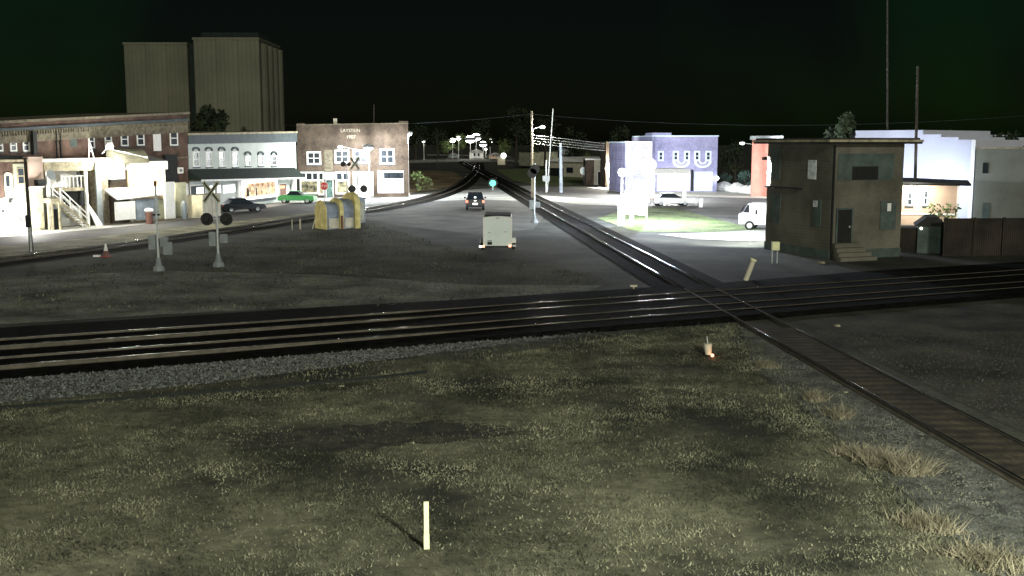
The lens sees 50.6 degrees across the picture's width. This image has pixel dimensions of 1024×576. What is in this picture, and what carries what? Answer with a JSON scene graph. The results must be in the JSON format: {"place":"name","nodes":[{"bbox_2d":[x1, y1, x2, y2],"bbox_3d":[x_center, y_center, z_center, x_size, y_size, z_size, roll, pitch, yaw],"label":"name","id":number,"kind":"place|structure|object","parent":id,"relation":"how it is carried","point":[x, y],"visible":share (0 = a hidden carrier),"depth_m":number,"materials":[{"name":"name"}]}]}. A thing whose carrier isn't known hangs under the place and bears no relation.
{"place":"outdoors","nodes":[
{"label":"outdoors","id":0,"kind":"place"},
{"bbox_2d":[0,197,367,237],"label":"sidewalk","id":1,"kind":"structure","parent":0,"point":[46,231],"depth_m":91.14,"materials":[{"name":"concrete"}]},
{"bbox_2d":[42,158,110,230],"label":"covered deck","id":2,"kind":"structure","parent":1,"relation":"on","point":[65,197],"depth_m":90.19,"materials":[{"name":"white paint"}]},
{"bbox_2d":[79,162,109,224],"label":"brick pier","id":3,"kind":"structure","parent":1,"relation":"on","point":[97,176],"depth_m":92.59,"materials":[{"name":"paint"}]},
{"bbox_2d":[105,182,175,220],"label":"lean to shed","id":4,"kind":"object","parent":1,"relation":"on","point":[128,210],"visible":0.87,"depth_m":95.07,"materials":[{"name":"white paint"}]},
{"bbox_2d":[174,182,186,216],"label":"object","id":5,"kind":"object","parent":1,"relation":"on","point":[180,192],"visible":0.71,"depth_m":100.01,"materials":[{"name":"beige paint"}]},
{"bbox_2d":[187,193,221,217],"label":"utility cabinet","id":6,"kind":"object","parent":1,"relation":"on","point":[197,207],"visible":0.7,"depth_m":101.71,"materials":[{"name":"metal"}]},
{"bbox_2d":[0,185,766,245],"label":"street","id":7,"kind":"structure","parent":0,"point":[304,207],"depth_m":114.66,"materials":[{"name":"asphalt"}]},
{"bbox_2d":[220,197,265,212],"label":"parked car","id":8,"kind":"object","parent":7,"relation":"on","point":[230,205],"visible":0.94,"depth_m":109.84,"materials":[{"name":"black paint"}]},
{"bbox_2d":[278,190,316,203],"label":"parked car","id":9,"kind":"object","parent":7,"relation":"on","point":[295,195],"visible":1,"depth_m":125.95,"materials":[{"name":"green paint"}]},
{"bbox_2d":[410,171,462,192],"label":"lawn","id":10,"kind":"structure","parent":0,"point":[442,179],"depth_m":202.84,"materials":[{"name":"plant"}]},
{"bbox_2d":[365,186,537,204],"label":"pale pavement","id":11,"kind":"structure","parent":0,"point":[493,194],"depth_m":139.65,"materials":[{"name":"concrete"}]},
{"bbox_2d":[365,205,542,234],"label":"crossing pavement","id":12,"kind":"structure","parent":0,"point":[457,218],"depth_m":102.47,"materials":[{"name":"asphalt"}]},
{"bbox_2d":[464,192,485,209],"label":"suv","id":13,"kind":"object","parent":12,"relation":"on","point":[474,199],"visible":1,"depth_m":112.85,"materials":[{"name":"grey paint"}]},
{"bbox_2d":[527,164,539,222],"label":"crossing signal","id":14,"kind":"object","parent":12,"relation":"on","point":[533,170],"visible":1,"depth_m":95.14,"materials":[{"name":"metal"}]},
{"bbox_2d":[409,159,518,162],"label":"street","id":15,"kind":"structure","parent":0,"point":[429,161],"depth_m":432.94,"materials":[{"name":"asphalt"}]},
{"bbox_2d":[0,322,973,575],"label":"grass field","id":16,"kind":"structure","parent":0,"point":[749,529],"depth_m":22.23,"materials":[{"name":"plant"}]},
{"bbox_2d":[0,370,426,408],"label":"dirt strip","id":17,"kind":"object","parent":16,"relation":"on","point":[201,392],"visible":1,"depth_m":30.40,"materials":[{"name":"gravel"}]},
{"bbox_2d":[222,419,530,453],"bbox_3d":[-3.325,3.548,26.115,7.299,0.001,2.482,-2,8,-17],"label":"bare patch","id":18,"kind":"object","parent":16,"relation":"on","point":[370,430],"visible":1,"depth_m":25.99,"materials":[{"name":"soil"}]},
{"bbox_2d":[424,501,428,548],"bbox_3d":[-1.484,4.118,18.764,0.096,0.855,0.048,-1,8,-7],"label":"marker post","id":19,"kind":"object","parent":16,"relation":"on","point":[426,524],"visible":1,"depth_m":18.75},
{"bbox_2d":[918,532,1023,575],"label":"weed clump","id":20,"kind":"object","parent":16,"relation":"on","point":[995,560],"visible":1,"depth_m":18.08,"materials":[{"name":"plant"}]},
{"bbox_2d":[0,145,1023,575],"bbox_3d":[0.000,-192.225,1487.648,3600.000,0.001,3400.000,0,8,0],"label":"ground","id":21,"kind":"structure","parent":0,"point":[548,245],"depth_m":65.61,"materials":[{"name":"asphalt"}]},
{"bbox_2d":[0,155,28,232],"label":"annex house","id":22,"kind":"structure","parent":21,"relation":"on","point":[12,186],"depth_m":85.07,"materials":[{"name":"paint"}]},
{"bbox_2d":[3,172,13,197],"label":"arched door","id":23,"kind":"structure","parent":22,"relation":"in","point":[7,177],"depth_m":84.64,"materials":[{"name":"white paint"}]},
{"bbox_2d":[22,157,46,230],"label":"stucco block","id":24,"kind":"structure","parent":21,"relation":"on","point":[37,182],"depth_m":86.70,"materials":[{"name":"white paint"}]},
{"bbox_2d":[0,112,189,213],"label":"brick building","id":25,"kind":"structure","parent":21,"relation":"on","point":[162,135],"depth_m":97.39,"materials":[{"name":"brick"}]},
{"bbox_2d":[162,155,177,181],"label":"dark stair door","id":26,"kind":"structure","parent":25,"relation":"in","point":[171,175],"depth_m":104.37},
{"bbox_2d":[106,148,148,223],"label":"building","id":27,"kind":"structure","parent":21,"relation":"on","point":[117,174],"depth_m":94.60,"materials":[{"name":"paint"}]},
{"bbox_2d":[125,155,167,221],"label":"enclosed porch","id":28,"kind":"object","parent":21,"relation":"on","point":[145,174],"visible":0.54,"depth_m":97.65,"materials":[{"name":"white paint"}]},
{"bbox_2d":[0,212,314,256],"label":"verge","id":29,"kind":"structure","parent":21,"relation":"on","point":[14,249],"depth_m":79.07,"materials":[{"name":"concrete"}]},
{"bbox_2d":[23,158,33,251],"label":"utility pole","id":30,"kind":"object","parent":29,"relation":"on","point":[28,223],"visible":1,"depth_m":69.77,"materials":[{"name":"wood"}]},
{"bbox_2d":[122,42,192,131],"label":"grain silo","id":31,"kind":"object","parent":21,"relation":"on","point":[157,77],"visible":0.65,"depth_m":231.93,"materials":[{"name":"concrete"}]},
{"bbox_2d":[148,181,172,270],"bbox_3d":[-19.335,-3.395,59.423,1.200,4.950,0.680,0,8,0],"label":"crossing signal","id":32,"kind":"object","parent":21,"relation":"on","point":[153,242],"visible":1,"depth_m":59.46,"materials":[{"name":"metal"}]},
{"bbox_2d":[189,104,229,131],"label":"tree","id":33,"kind":"object","parent":21,"relation":"on","point":[202,119],"visible":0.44,"depth_m":183.97,"materials":[{"name":"green plant"}]},
{"bbox_2d":[200,180,232,266],"bbox_3d":[-16.747,-3.650,61.487,1.811,4.908,0.680,0,8,0],"label":"crossing signal","id":34,"kind":"object","parent":21,"relation":"on","point":[208,218],"visible":1,"depth_m":61.36,"materials":[{"name":"metal"}]},
{"bbox_2d":[189,32,284,130],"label":"grain silo","id":35,"kind":"object","parent":21,"relation":"on","point":[238,77],"visible":0.62,"depth_m":222.64,"materials":[{"name":"concrete"}]},
{"bbox_2d":[0,163,484,266],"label":"side track ballast","id":36,"kind":"structure","parent":21,"relation":"on","point":[473,180],"depth_m":85.90,"materials":[{"name":"gravel"}]},
{"bbox_2d":[0,162,479,262],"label":"railway track","id":37,"kind":"structure","parent":36,"relation":"on","point":[469,177],"depth_m":85.10,"materials":[{"name":"metal"}]},
{"bbox_2d":[186,131,305,203],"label":"shop building","id":38,"kind":"structure","parent":21,"relation":"on","point":[259,167],"depth_m":119.36,"materials":[{"name":"grey"}]},
{"bbox_2d":[242,179,277,199],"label":"shop window","id":39,"kind":"structure","parent":38,"relation":"in","point":[252,189],"depth_m":123.24,"materials":[{"name":"glass"}]},
{"bbox_2d":[0,271,601,323],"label":"gravel lot","id":40,"kind":"structure","parent":21,"relation":"on","point":[7,316],"depth_m":51.06,"materials":[{"name":"gravel"}]},
{"bbox_2d":[0,223,610,313],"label":"weeds","id":41,"kind":"object","parent":21,"relation":"on","point":[209,280],"visible":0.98,"depth_m":58.06,"materials":[{"name":"green plant"}]},
{"bbox_2d":[0,326,671,403],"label":"gravel strip","id":42,"kind":"object","parent":21,"relation":"on","point":[563,337],"visible":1,"depth_m":33.51,"materials":[{"name":"gravel"}]},
{"bbox_2d":[0,331,594,402],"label":"gravel","id":43,"kind":"structure","parent":42,"relation":"on","point":[63,387],"depth_m":33.18,"materials":[{"name":"gravel"}]},
{"bbox_2d":[1,322,1023,575],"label":"edge weeds","id":44,"kind":"object","parent":42,"relation":"on","point":[641,348],"visible":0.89,"depth_m":30.83,"materials":[{"name":"green plant"}]},
{"bbox_2d":[315,192,360,229],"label":"arched shelter","id":45,"kind":"object","parent":21,"relation":"on","point":[337,213],"visible":1,"depth_m":88.84,"materials":[{"name":"yellow paint"}]},
{"bbox_2d":[296,118,408,197],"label":"corner building","id":46,"kind":"structure","parent":21,"relation":"on","point":[321,156],"depth_m":139.60,"materials":[{"name":"brown brick"}]},
{"bbox_2d":[300,172,318,193],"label":"shop window","id":47,"kind":"structure","parent":46,"relation":"in","point":[310,185],"depth_m":139.21,"materials":[{"name":"white paint"}]},
{"bbox_2d":[306,151,321,165],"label":"window","id":48,"kind":"structure","parent":46,"relation":"in","point":[313,157],"depth_m":138.87,"materials":[{"name":"white paint"}]},
{"bbox_2d":[334,150,348,163],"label":"window","id":49,"kind":"structure","parent":46,"relation":"in","point":[339,155],"depth_m":139.35,"materials":[{"name":"white paint"}]},
{"bbox_2d":[335,172,349,193],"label":"shop window","id":50,"kind":"structure","parent":46,"relation":"in","point":[340,181],"depth_m":139.76,"materials":[{"name":"white paint"}]},
{"bbox_2d":[353,172,373,195],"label":"white garage door","id":51,"kind":"structure","parent":46,"relation":"in","point":[363,177],"depth_m":140.13,"materials":[{"name":"paint"}]},
{"bbox_2d":[379,149,394,164],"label":"window","id":52,"kind":"structure","parent":46,"relation":"in","point":[387,156],"depth_m":140.17,"materials":[{"name":"white paint"}]},
{"bbox_2d":[377,171,403,192],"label":"garage door","id":53,"kind":"structure","parent":46,"relation":"in","point":[388,181],"depth_m":140.61,"materials":[{"name":"white paint"}]},
{"bbox_2d":[348,156,367,196],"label":"crossing signal","id":54,"kind":"object","parent":21,"relation":"on","point":[362,188],"visible":0.61,"depth_m":101.84,"materials":[{"name":"metal"}]},
{"bbox_2d":[408,124,429,159],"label":"tree","id":55,"kind":"object","parent":21,"relation":"on","point":[416,137],"visible":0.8,"depth_m":447.30,"materials":[{"name":"green plant"}]},
{"bbox_2d":[429,128,448,157],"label":"tree","id":56,"kind":"object","parent":21,"relation":"on","point":[438,134],"visible":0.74,"depth_m":511.57,"materials":[{"name":"green plant"}]},
{"bbox_2d":[469,119,497,151],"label":"tree","id":57,"kind":"object","parent":21,"relation":"on","point":[490,139],"visible":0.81,"depth_m":511.48,"materials":[{"name":"green plant"}]},
{"bbox_2d":[479,212,515,248],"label":"cargo trailer","id":58,"kind":"object","parent":21,"relation":"on","point":[497,229],"visible":1,"depth_m":70.15,"materials":[{"name":"white metal"}]},
{"bbox_2d":[0,262,1023,378],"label":"track ballast","id":59,"kind":"structure","parent":21,"relation":"on","point":[64,328],"depth_m":39.34,"materials":[{"name":"gravel"}]},
{"bbox_2d":[0,281,1023,369],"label":"railway track","id":60,"kind":"structure","parent":59,"relation":"on","point":[109,355],"depth_m":37.53,"materials":[{"name":"metal"}]},
{"bbox_2d":[0,269,1023,349],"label":"railway track","id":61,"kind":"structure","parent":59,"relation":"on","point":[111,336],"depth_m":41.01,"materials":[{"name":"metal"}]},
{"bbox_2d":[684,288,792,330],"bbox_3d":[9.348,0.793,45.935,1.577,0.129,11.000,-1,8,-4],"label":"rail diamond","id":62,"kind":"object","parent":59,"relation":"on","point":[767,315],"visible":0.7,"depth_m":43.18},
{"bbox_2d":[499,103,533,162],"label":"tree","id":63,"kind":"object","parent":21,"relation":"on","point":[524,132],"visible":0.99,"depth_m":386.42,"materials":[{"name":"green plant"}]},
{"bbox_2d":[518,150,557,165],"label":"grey shed","id":64,"kind":"structure","parent":21,"relation":"on","point":[525,158],"depth_m":336.04,"materials":[{"name":"green paint"}]},
{"bbox_2d":[527,117,560,169],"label":"tree","id":65,"kind":"object","parent":21,"relation":"on","point":[545,131],"visible":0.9,"depth_m":285.56,"materials":[{"name":"green plant"}]},
{"bbox_2d":[82,263,1023,372],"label":"railway track","id":66,"kind":"object","parent":21,"relation":"on","point":[675,320],"visible":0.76,"depth_m":45.78,"materials":[{"name":"metal"}]},
{"bbox_2d":[564,126,586,156],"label":"tree","id":67,"kind":"object","parent":21,"relation":"on","point":[575,151],"visible":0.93,"depth_m":274.10,"materials":[{"name":"green plant"}]},
{"bbox_2d":[539,195,617,205],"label":"concrete strip","id":68,"kind":"object","parent":21,"relation":"on","point":[582,201],"visible":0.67,"depth_m":129.99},
{"bbox_2d":[458,162,722,286],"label":"track ballast","id":69,"kind":"structure","parent":21,"relation":"on","point":[643,274],"depth_m":74.13,"materials":[{"name":"gravel"}]},
{"bbox_2d":[531,111,603,197],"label":"utility pole","id":70,"kind":"object","parent":69,"relation":"on","point":[532,128],"visible":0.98,"depth_m":137.17,"materials":[{"name":"wood"}]},
{"bbox_2d":[460,161,715,288],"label":"railway track","id":71,"kind":"structure","parent":69,"relation":"on","point":[671,274],"depth_m":73.22,"materials":[{"name":"metal"}]},
{"bbox_2d":[583,158,599,184],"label":"tan garage","id":72,"kind":"structure","parent":21,"relation":"on","point":[591,176],"depth_m":181.52,"materials":[{"name":"wood"}]},
{"bbox_2d":[600,142,608,186],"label":"brown warehouse","id":73,"kind":"structure","parent":21,"relation":"on","point":[604,158],"depth_m":172.84,"materials":[{"name":"brick"}]},
{"bbox_2d":[606,125,630,141],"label":"tree","id":74,"kind":"object","parent":21,"relation":"on","point":[625,132],"visible":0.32,"depth_m":229.60,"materials":[{"name":"green plant"}]},
{"bbox_2d":[587,168,766,197],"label":"forecourt","id":75,"kind":"structure","parent":21,"relation":"on","point":[719,194],"depth_m":141.82,"materials":[{"name":"concrete"}]},
{"bbox_2d":[609,141,651,192],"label":"lavender wing","id":76,"kind":"structure","parent":75,"relation":"on","point":[627,156],"depth_m":150.86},
{"bbox_2d":[632,133,718,191],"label":"lavender building","id":77,"kind":"structure","parent":75,"relation":"on","point":[697,155],"depth_m":154.00,"materials":[{"name":"paint"}]},
{"bbox_2d":[657,174,689,190],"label":"wide white door","id":78,"kind":"structure","parent":77,"relation":"in","point":[665,182],"depth_m":154.21,"materials":[{"name":"paint"}]},
{"bbox_2d":[694,172,712,190],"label":"garage door","id":79,"kind":"structure","parent":77,"relation":"in","point":[703,181],"depth_m":154.47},
{"bbox_2d":[750,136,782,196],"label":"building","id":80,"kind":"structure","parent":75,"relation":"on","point":[759,166],"depth_m":141.60,"materials":[{"name":"red metal"}]},
{"bbox_2d":[660,229,765,240],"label":"concrete apron","id":81,"kind":"object","parent":21,"relation":"on","point":[752,235],"visible":0.78,"depth_m":82.16,"materials":[{"name":"concrete"}]},
{"bbox_2d":[718,139,747,182],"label":"tree","id":82,"kind":"object","parent":21,"relation":"on","point":[735,149],"visible":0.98,"depth_m":174.16,"materials":[{"name":"green plant"}]},
{"bbox_2d":[738,202,765,229],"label":"box van","id":83,"kind":"object","parent":21,"relation":"on","point":[752,215],"visible":0.51,"depth_m":87.43,"materials":[{"name":"white paint"}]},
{"bbox_2d":[823,111,856,137],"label":"tree","id":84,"kind":"object","parent":21,"relation":"on","point":[844,126],"visible":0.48,"depth_m":92.23,"materials":[{"name":"green plant"}]},
{"bbox_2d":[886,0,887,129],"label":"antenna mast","id":85,"kind":"object","parent":21,"relation":"on","point":[887,75],"visible":0.48,"depth_m":106.93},
{"bbox_2d":[752,327,1023,489],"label":"railway track","id":86,"kind":"structure","parent":21,"relation":"on","point":[996,451],"depth_m":28.54,"materials":[{"name":"wood"}]},
{"bbox_2d":[786,298,1023,432],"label":"gravel yard","id":87,"kind":"structure","parent":21,"relation":"on","point":[1005,317],"depth_m":38.06,"materials":[{"name":"gravel"}]},
{"bbox_2d":[913,66,918,180],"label":"utility pole","id":88,"kind":"object","parent":21,"relation":"on","point":[916,125],"visible":0.66,"depth_m":93.12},
{"bbox_2d":[900,214,943,253],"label":"shed","id":89,"kind":"structure","parent":21,"relation":"on","point":[924,234],"depth_m":69.19,"materials":[{"name":"grey metal"}]},
{"bbox_2d":[901,177,970,224],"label":"house","id":90,"kind":"structure","parent":21,"relation":"on","point":[923,196],"depth_m":92.64,"materials":[{"name":"paint"}]},
{"bbox_2d":[855,130,1023,217],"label":"white building","id":91,"kind":"structure","parent":21,"relation":"on","point":[946,154],"depth_m":102.47,"materials":[{"name":"paint"}]},
{"bbox_2d":[942,217,1023,255],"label":"board fence","id":92,"kind":"object","parent":21,"relation":"on","point":[976,236],"visible":1,"depth_m":67.70,"materials":[{"name":"wood"}]},
{"bbox_2d":[973,147,1023,217],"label":"block building","id":93,"kind":"structure","parent":21,"relation":"on","point":[999,184],"depth_m":98.58,"materials":[{"name":"grey concrete"}]},
{"bbox_2d":[0,0,1023,144],"label":"sky","id":94,"kind":"structure","parent":0,"point":[743,68],"materials":[{"name":"black"}]},
{"bbox_2d":[496,169,584,184],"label":"lawn","id":95,"kind":"structure","parent":0,"point":[520,175],"depth_m":214.25,"materials":[{"name":"plant"}]},
{"bbox_2d":[548,157,599,176],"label":"house","id":96,"kind":"structure","parent":0,"point":[572,166],"depth_m":225.25,"materials":[{"name":"white paint"}]},
{"bbox_2d":[598,207,762,231],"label":"lawn","id":97,"kind":"structure","parent":0,"point":[668,220],"depth_m":95.78,"materials":[{"name":"plant"}]},
{"bbox_2d":[617,181,646,226],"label":"pillar sign","id":98,"kind":"object","parent":97,"relation":"on","point":[632,203],"visible":1,"depth_m":90.86,"materials":[{"name":"white paint"}]},
{"bbox_2d":[639,156,655,223],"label":"street lamp","id":99,"kind":"object","parent":97,"relation":"on","point":[647,164],"visible":0.98,"depth_m":93.17,"materials":[{"name":"metal"}]},
{"bbox_2d":[648,199,765,227],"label":"driveway","id":100,"kind":"structure","parent":0,"point":[726,212],"depth_m":114.56,"materials":[{"name":"concrete"}]},
{"bbox_2d":[650,192,692,205],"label":"parked car","id":101,"kind":"object","parent":100,"relation":"on","point":[661,198],"visible":1,"depth_m":120.95,"materials":[{"name":"white paint"}]},
{"bbox_2d":[753,138,923,261],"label":"brick tower","id":102,"kind":"structure","parent":0,"point":[838,199],"depth_m":66.41,"materials":[{"name":"brown brick"}]},
{"bbox_2d":[770,146,780,178],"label":"narrow window","id":103,"kind":"structure","parent":102,"relation":"in","point":[775,166],"depth_m":70.36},
{"bbox_2d":[770,193,780,222],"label":"lower window","id":104,"kind":"structure","parent":102,"relation":"in","point":[775,211],"depth_m":70.58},
{"bbox_2d":[812,199,821,226],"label":"lower window","id":105,"kind":"structure","parent":102,"relation":"in","point":[816,211],"depth_m":66.44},
{"bbox_2d":[835,208,853,242],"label":"door","id":106,"kind":"structure","parent":102,"relation":"in","point":[844,216],"depth_m":65.66,"materials":[{"name":"wood"}]},
{"bbox_2d":[879,201,896,229],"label":"boarded window","id":107,"kind":"structure","parent":102,"relation":"in","point":[887,208],"depth_m":66.66,"materials":[{"name":"green paint"}]},
{"bbox_2d":[736,323,1023,575],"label":"gravel slope","id":108,"kind":"structure","parent":0,"point":[1000,507],"depth_m":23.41,"materials":[{"name":"gravel"}]},
{"bbox_2d":[797,387,841,402],"bbox_3d":[8.383,2.913,29.602,1.303,0.345,1.338,4,9,28],"label":"weed clump","id":109,"kind":"object","parent":108,"relation":"on","point":[815,397],"visible":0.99,"depth_m":29.57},
{"bbox_2d":[817,398,859,419],"bbox_3d":[8.431,3.141,27.689,1.390,0.400,1.492,0,8,0],"label":"weed clump","id":110,"kind":"object","parent":108,"relation":"on","point":[841,414],"visible":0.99,"depth_m":27.65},
{"bbox_2d":[816,438,912,463],"bbox_3d":[7.704,3.643,24.155,2.196,0.345,1.876,4,9,28],"label":"weed clump","id":111,"kind":"object","parent":108,"relation":"on","point":[840,452],"visible":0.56,"depth_m":24.27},
{"bbox_2d":[828,435,967,477],"bbox_3d":[8.536,3.683,22.985,2.587,0.575,3.347,-4,9,-27],"label":"weed clump","id":112,"kind":"object","parent":108,"relation":"on","point":[903,467],"visible":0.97,"depth_m":23.10,"materials":[{"name":"plant"}]},
{"bbox_2d":[881,501,991,535],"bbox_3d":[7.647,4.226,19.804,1.731,0.345,1.466,0,8,0],"label":"weed clump","id":113,"kind":"object","parent":108,"relation":"on","point":[922,522],"visible":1,"depth_m":19.78,"materials":[{"name":"plant"}]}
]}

